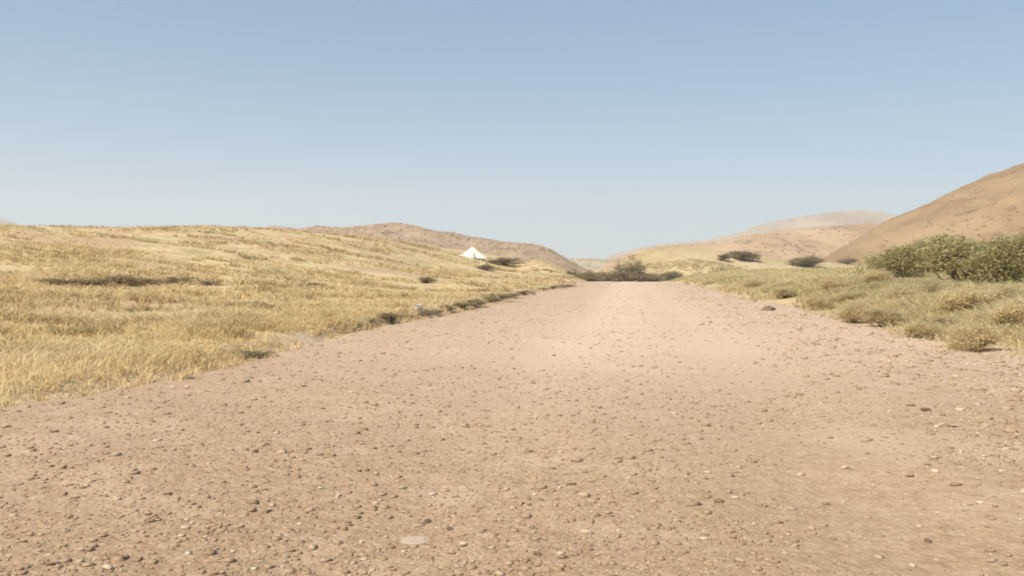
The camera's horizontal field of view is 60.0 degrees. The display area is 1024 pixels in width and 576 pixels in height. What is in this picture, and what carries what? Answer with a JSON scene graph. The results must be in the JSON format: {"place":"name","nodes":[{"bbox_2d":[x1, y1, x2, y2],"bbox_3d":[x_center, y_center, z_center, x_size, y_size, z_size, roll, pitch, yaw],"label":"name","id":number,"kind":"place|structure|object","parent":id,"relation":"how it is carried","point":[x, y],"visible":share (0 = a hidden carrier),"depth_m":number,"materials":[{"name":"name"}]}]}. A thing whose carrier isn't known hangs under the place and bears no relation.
{"place":"outdoors","nodes":[
{"label":"outdoors","id":0,"kind":"place"},
{"bbox_2d":[0,218,25,225],"bbox_3d":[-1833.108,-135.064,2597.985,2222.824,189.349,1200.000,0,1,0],"label":"hill","id":1,"kind":"structure","parent":0,"point":[2,221],"depth_m":2512.13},
{"bbox_2d":[266,223,588,272],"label":"hill","id":2,"kind":"structure","parent":0,"point":[430,236],"depth_m":462.23,"materials":[{"name":"beige soil"}]},
{"bbox_2d":[0,281,1023,575],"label":"road","id":3,"kind":"structure","parent":0,"point":[894,495],"depth_m":7.37,"materials":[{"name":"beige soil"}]},
{"bbox_2d":[401,536,428,544],"bbox_3d":[-0.548,1.479,5.174,0.202,0.028,0.177,0,1,-11],"label":"rock","id":4,"kind":"object","parent":3,"relation":"on","point":[417,540],"visible":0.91,"depth_m":5.17,"materials":[{"name":"beige stone"}]},
{"bbox_2d":[533,551,541,555],"bbox_3d":[0.140,1.425,4.747,0.049,0.031,0.037,1,1,38],"label":"rock","id":5,"kind":"object","parent":3,"relation":"on","point":[535,553],"visible":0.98,"depth_m":4.74,"materials":[{"name":"brown stone"}]},
{"bbox_2d":[571,456,582,462],"bbox_3d":[0.511,1.361,7.036,0.102,0.056,0.115,0,1,-6],"label":"rock","id":6,"kind":"object","parent":3,"relation":"on","point":[575,459],"visible":0.99,"depth_m":7.00,"materials":[{"name":"beige stone"}]},
{"bbox_2d":[760,306,775,310],"bbox_3d":[9.794,0.825,33.942,0.424,0.284,0.560,1,1,39],"label":"rock","id":7,"kind":"object","parent":3,"relation":"on","point":[767,308],"visible":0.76,"depth_m":33.81,"materials":[{"name":"brown stone"}]},
{"bbox_2d":[860,437,873,441],"bbox_3d":[3.113,1.336,7.797,0.104,0.050,0.092,-1,1,-39],"label":"rock","id":8,"kind":"object","parent":3,"relation":"on","point":[865,439],"visible":0.94,"depth_m":7.77,"materials":[{"name":"beige stone"}]},
{"bbox_2d":[920,408,931,411],"bbox_3d":[4.303,1.270,9.212,0.095,0.060,0.072,0,1,-3],"label":"rock","id":9,"kind":"object","parent":3,"relation":"on","point":[925,409],"visible":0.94,"depth_m":9.19,"materials":[{"name":"brown stone"}]},
{"bbox_2d":[924,538,931,542],"bbox_3d":[2.357,1.434,5.018,0.036,0.030,0.048,0,1,-12],"label":"rock","id":10,"kind":"object","parent":3,"relation":"on","point":[927,540],"visible":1,"depth_m":5.01,"materials":[{"name":"brown stone"}]},
{"bbox_2d":[0,223,1023,406],"bbox_3d":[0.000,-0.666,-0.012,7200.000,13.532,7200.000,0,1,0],"label":"ground","id":11,"kind":"structure","parent":0,"point":[179,253],"depth_m":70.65,"materials":[{"name":"yellow plant"}]},
{"bbox_2d":[22,274,84,284],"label":"shrub","id":12,"kind":"object","parent":11,"relation":"on","point":[59,280],"visible":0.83,"depth_m":34.86,"materials":[{"name":"brown plant"}]},
{"bbox_2d":[59,274,131,285],"bbox_3d":[-16.799,-0.283,35.932,2.825,0.547,1.932,0,1,-22],"label":"shrub","id":13,"kind":"object","parent":11,"relation":"on","point":[94,282],"visible":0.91,"depth_m":35.62,"materials":[{"name":"brown plant"}]},
{"bbox_2d":[96,275,146,284],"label":"shrub","id":14,"kind":"object","parent":11,"relation":"on","point":[121,278],"visible":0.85,"depth_m":36.85,"materials":[{"name":"brown plant"}]},
{"bbox_2d":[129,278,167,284],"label":"shrub","id":15,"kind":"object","parent":11,"relation":"on","point":[150,280],"visible":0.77,"depth_m":37.43,"materials":[{"name":"brown plant"}]},
{"bbox_2d":[162,276,213,283],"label":"shrub","id":16,"kind":"object","parent":11,"relation":"on","point":[173,279],"visible":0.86,"depth_m":38.88,"materials":[{"name":"brown plant"}]},
{"bbox_2d":[194,280,229,285],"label":"shrub","id":17,"kind":"object","parent":11,"relation":"on","point":[208,282],"visible":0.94,"depth_m":38.98,"materials":[{"name":"brown plant"}]},
{"bbox_2d":[231,349,284,358],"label":"grass tuft","id":18,"kind":"object","parent":11,"relation":"on","point":[253,354],"visible":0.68,"depth_m":15.31,"materials":[{"name":"beige plant"}]},
{"bbox_2d":[290,282,325,286],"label":"shrub","id":19,"kind":"object","parent":11,"relation":"on","point":[315,284],"visible":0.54,"depth_m":44.18,"materials":[{"name":"brown plant"}]},
{"bbox_2d":[353,322,381,328],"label":"grass tuft","id":20,"kind":"object","parent":11,"relation":"on","point":[370,325],"visible":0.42,"depth_m":22.83,"materials":[{"name":"brown plant"}]},
{"bbox_2d":[364,318,396,325],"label":"grass tuft","id":21,"kind":"object","parent":11,"relation":"on","point":[376,322],"visible":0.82,"depth_m":24.24,"materials":[{"name":"brown plant"}]},
{"bbox_2d":[372,311,407,320],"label":"grass tuft","id":22,"kind":"object","parent":11,"relation":"on","point":[388,316],"visible":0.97,"depth_m":25.07,"materials":[{"name":"brown plant"}]},
{"bbox_2d":[411,304,422,309],"bbox_3d":[-3.166,0.655,29.538,0.418,0.246,0.342,0,1,-5],"label":"rock","id":23,"kind":"object","parent":11,"relation":"on","point":[417,306],"visible":0.73,"depth_m":29.39,"materials":[{"name":"beige stone"}]},
{"bbox_2d":[414,309,439,315],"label":"grass tuft","id":24,"kind":"object","parent":11,"relation":"on","point":[424,312],"visible":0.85,"depth_m":28.77,"materials":[{"name":"brown plant"}]},
{"bbox_2d":[417,276,440,282],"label":"shrub","id":25,"kind":"object","parent":11,"relation":"on","point":[427,279],"visible":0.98,"depth_m":70.70,"materials":[{"name":"brown plant"}]},
{"bbox_2d":[433,309,453,314],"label":"grass tuft","id":26,"kind":"object","parent":11,"relation":"on","point":[439,311],"visible":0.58,"depth_m":29.88,"materials":[{"name":"brown plant"}]},
{"bbox_2d":[440,305,459,309],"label":"grass tuft","id":27,"kind":"object","parent":11,"relation":"on","point":[449,307],"visible":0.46,"depth_m":32.51,"materials":[{"name":"brown plant"}]},
{"bbox_2d":[449,301,477,307],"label":"grass tuft","id":28,"kind":"object","parent":11,"relation":"on","point":[463,304],"visible":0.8,"depth_m":34.79,"materials":[{"name":"brown plant"}]},
{"bbox_2d":[461,246,487,258],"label":"tent","id":29,"kind":"object","parent":11,"relation":"on","point":[472,252],"visible":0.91,"depth_m":161.46,"materials":[{"name":"fabric"}]},
{"bbox_2d":[467,299,490,305],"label":"grass tuft","id":30,"kind":"object","parent":11,"relation":"on","point":[479,302],"visible":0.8,"depth_m":36.70,"materials":[{"name":"brown plant"}]},
{"bbox_2d":[475,264,496,270],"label":"shrub","id":31,"kind":"object","parent":11,"relation":"on","point":[486,268],"visible":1,"depth_m":133.54,"materials":[{"name":"brown plant"}]},
{"bbox_2d":[478,295,503,301],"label":"grass tuft","id":32,"kind":"object","parent":11,"relation":"on","point":[491,298],"visible":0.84,"depth_m":41.62,"materials":[{"name":"brown plant"}]},
{"bbox_2d":[488,292,517,298],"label":"grass tuft","id":33,"kind":"object","parent":11,"relation":"on","point":[506,296],"visible":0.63,"depth_m":44.85,"materials":[{"name":"brown plant"}]},
{"bbox_2d":[487,257,527,264],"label":"shrub","id":34,"kind":"object","parent":11,"relation":"on","point":[503,261],"visible":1,"depth_m":159.54,"materials":[{"name":"brown plant"}]},
{"bbox_2d":[500,292,523,296],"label":"grass tuft","id":35,"kind":"object","parent":11,"relation":"on","point":[516,294],"visible":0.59,"depth_m":49.16,"materials":[{"name":"brown plant"}]},
{"bbox_2d":[516,290,535,294],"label":"grass tuft","id":36,"kind":"object","parent":11,"relation":"on","point":[525,291],"visible":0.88,"depth_m":56.59,"materials":[{"name":"brown plant"}]},
{"bbox_2d":[548,285,566,288],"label":"grass tuft","id":37,"kind":"object","parent":11,"relation":"on","point":[556,286],"visible":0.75,"depth_m":78.80,"materials":[{"name":"beige plant"}]},
{"bbox_2d":[556,284,578,286],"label":"grass tuft","id":38,"kind":"object","parent":11,"relation":"on","point":[568,285],"visible":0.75,"depth_m":87.43,"materials":[{"name":"beige plant"}]},
{"bbox_2d":[564,268,582,278],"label":"bush","id":39,"kind":"object","parent":11,"relation":"on","point":[572,273],"visible":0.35,"depth_m":163.22,"materials":[{"name":"green plant"}]},
{"bbox_2d":[576,269,599,281],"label":"bush","id":40,"kind":"object","parent":11,"relation":"on","point":[586,274],"visible":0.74,"depth_m":158.01,"materials":[{"name":"green plant"}]},
{"bbox_2d":[582,271,607,281],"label":"bush","id":41,"kind":"object","parent":11,"relation":"on","point":[595,277],"visible":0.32,"depth_m":157.78,"materials":[{"name":"green plant"}]},
{"bbox_2d":[596,266,632,281],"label":"bush","id":42,"kind":"object","parent":11,"relation":"on","point":[612,278],"visible":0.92,"depth_m":156.30,"materials":[{"name":"green plant"}]},
{"bbox_2d":[610,254,647,281],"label":"bush","id":43,"kind":"object","parent":11,"relation":"on","point":[630,269],"visible":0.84,"depth_m":157.34,"materials":[{"name":"green plant"}]},
{"bbox_2d":[629,271,654,281],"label":"bush","id":44,"kind":"object","parent":11,"relation":"on","point":[642,277],"visible":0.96,"depth_m":156.25,"materials":[{"name":"green plant"}]},
{"bbox_2d":[647,272,667,281],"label":"bush","id":45,"kind":"object","parent":11,"relation":"on","point":[658,279],"visible":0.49,"depth_m":159.54,"materials":[{"name":"green plant"}]},
{"bbox_2d":[660,271,683,280],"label":"bush","id":46,"kind":"object","parent":11,"relation":"on","point":[670,275],"visible":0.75,"depth_m":164.16,"materials":[{"name":"green plant"}]},
{"bbox_2d":[738,277,768,287],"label":"shrub","id":47,"kind":"object","parent":11,"relation":"on","point":[752,282],"visible":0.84,"depth_m":64.50,"materials":[{"name":"beige plant"}]},
{"bbox_2d":[768,286,800,297],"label":"shrub","id":48,"kind":"object","parent":11,"relation":"on","point":[786,292],"visible":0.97,"depth_m":44.26,"materials":[{"name":"beige plant"}]},
{"bbox_2d":[799,293,831,310],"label":"shrub","id":49,"kind":"object","parent":11,"relation":"on","point":[821,302],"visible":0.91,"depth_m":34.45,"materials":[{"name":"beige plant"}]},
{"bbox_2d":[813,275,852,288],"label":"shrub","id":50,"kind":"object","parent":11,"relation":"on","point":[830,281],"visible":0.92,"depth_m":43.10,"materials":[{"name":"beige plant"}]},
{"bbox_2d":[645,257,1023,356],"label":"olive grass","id":51,"kind":"structure","parent":11,"relation":"on","point":[801,279],"depth_m":39.62,"materials":[{"name":"plant"}]},
{"bbox_2d":[823,286,871,301],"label":"shrub","id":52,"kind":"object","parent":11,"relation":"on","point":[850,294],"visible":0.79,"depth_m":36.05,"materials":[{"name":"beige plant"}]},
{"bbox_2d":[832,297,875,322],"bbox_3d":[10.016,0.680,25.977,1.524,0.836,1.225,0,1,-21],"label":"shrub","id":53,"kind":"object","parent":11,"relation":"on","point":[849,310],"visible":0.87,"depth_m":25.80,"materials":[{"name":"beige plant"}]},
{"bbox_2d":[850,266,895,283],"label":"shrub","id":54,"kind":"object","parent":11,"relation":"on","point":[870,274],"visible":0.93,"depth_m":41.32,"materials":[{"name":"beige plant"}]},
{"bbox_2d":[854,303,917,326],"bbox_3d":[10.098,0.743,24.015,1.586,0.726,1.306,1,1,30],"label":"shrub","id":55,"kind":"object","parent":11,"relation":"on","point":[887,316],"visible":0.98,"depth_m":23.93,"materials":[{"name":"beige plant"}]},
{"bbox_2d":[847,237,930,277],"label":"shrub","id":56,"kind":"object","parent":11,"relation":"on","point":[900,261],"visible":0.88,"depth_m":48.31,"materials":[{"name":"green plant"}]},
{"bbox_2d":[875,281,931,301],"bbox_3d":[13.560,0.200,30.622,2.030,0.862,1.631,0,1,11],"label":"shrub","id":57,"kind":"object","parent":11,"relation":"on","point":[899,290],"visible":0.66,"depth_m":30.52,"materials":[{"name":"beige plant"}]},
{"bbox_2d":[893,317,946,340],"bbox_3d":[9.060,0.930,19.525,1.401,0.553,1.231,-1,1,-27],"label":"shrub","id":58,"kind":"object","parent":11,"relation":"on","point":[916,329],"visible":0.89,"depth_m":19.42,"materials":[{"name":"beige plant"}]},
{"bbox_2d":[909,239,943,273],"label":"shrub","id":59,"kind":"object","parent":11,"relation":"on","point":[919,270],"visible":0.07,"depth_m":52.72,"materials":[{"name":"green plant"}]},
{"bbox_2d":[913,277,954,293],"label":"shrub","id":60,"kind":"object","parent":11,"relation":"on","point":[933,285],"visible":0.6,"depth_m":30.79,"materials":[{"name":"beige plant"}]},
{"bbox_2d":[915,312,963,328],"bbox_3d":[10.324,0.835,21.154,1.398,0.590,1.151,0,1,18],"label":"shrub","id":61,"kind":"object","parent":11,"relation":"on","point":[941,320],"visible":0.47,"depth_m":21.06,"materials":[{"name":"beige plant"}]},
{"bbox_2d":[911,232,1002,281],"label":"shrub","id":62,"kind":"object","parent":11,"relation":"on","point":[948,252],"visible":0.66,"depth_m":40.77,"materials":[{"name":"green plant"}]},
{"bbox_2d":[927,280,1008,315],"bbox_3d":[12.120,0.260,23.828,2.397,1.046,1.974,0,1,2],"label":"shrub","id":63,"kind":"object","parent":11,"relation":"on","point":[968,296],"visible":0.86,"depth_m":23.47,"materials":[{"name":"beige plant"}]},
{"bbox_2d":[931,319,1018,352],"bbox_3d":[8.884,0.925,17.081,1.546,0.664,1.358,0,1,-4],"label":"shrub","id":64,"kind":"object","parent":11,"relation":"on","point":[970,335],"visible":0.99,"depth_m":16.86,"materials":[{"name":"beige plant"}]},
{"bbox_2d":[952,228,1023,283],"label":"shrub","id":65,"kind":"object","parent":11,"relation":"on","point":[1006,263],"visible":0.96,"depth_m":34.47,"materials":[{"name":"green plant"}]},
{"bbox_2d":[973,294,1023,325],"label":"shrub","id":66,"kind":"object","parent":11,"relation":"on","point":[1011,312],"visible":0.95,"depth_m":19.52,"materials":[{"name":"beige plant"}]},
{"bbox_2d":[987,282,1023,298],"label":"shrub","id":67,"kind":"object","parent":11,"relation":"on","point":[1006,287],"visible":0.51,"depth_m":23.91,"materials":[{"name":"beige plant"}]},
{"bbox_2d":[0,0,1023,258],"label":"sky","id":68,"kind":"structure","parent":0,"point":[584,129],"materials":[{"name":"blue"}]},
{"bbox_2d":[569,259,610,269],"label":"hill","id":69,"kind":"structure","parent":0,"point":[596,263],"depth_m":794.68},
{"bbox_2d":[606,247,865,281],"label":"hill","id":70,"kind":"structure","parent":0,"point":[660,255],"depth_m":214.11,"materials":[{"name":"beige soil"}]},
{"bbox_2d":[717,253,731,260],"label":"shrub","id":71,"kind":"object","parent":70,"relation":"on","point":[725,256],"visible":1,"depth_m":211.16,"materials":[{"name":"brown plant"}]},
{"bbox_2d":[727,250,762,260],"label":"shrub","id":72,"kind":"object","parent":70,"relation":"on","point":[740,254],"visible":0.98,"depth_m":215.95,"materials":[{"name":"brown plant"}]},
{"bbox_2d":[784,254,825,266],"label":"shrub","id":73,"kind":"object","parent":70,"relation":"on","point":[814,260],"visible":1,"depth_m":213.31,"materials":[{"name":"green plant"}]},
{"bbox_2d":[836,256,859,263],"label":"shrub","id":74,"kind":"object","parent":70,"relation":"on","point":[850,260],"visible":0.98,"depth_m":229.74,"materials":[{"name":"green plant"}]},
{"bbox_2d":[599,223,879,270],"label":"hill","id":75,"kind":"structure","parent":0,"point":[814,242],"depth_m":529.80,"materials":[{"name":"beige soil"}]},
{"bbox_2d":[604,210,897,259],"bbox_3d":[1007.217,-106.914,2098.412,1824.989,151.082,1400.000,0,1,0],"label":"hill","id":76,"kind":"structure","parent":0,"point":[840,218],"depth_m":1928.66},
{"bbox_2d":[822,163,1023,265],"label":"hill","id":77,"kind":"structure","parent":0,"point":[897,232],"depth_m":392.01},
{"bbox_2d":[269,163,1023,269],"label":"hill scrub","id":78,"kind":"object","parent":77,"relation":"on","point":[512,249],"visible":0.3,"depth_m":474.46,"materials":[{"name":"brown plant"}]}
]}

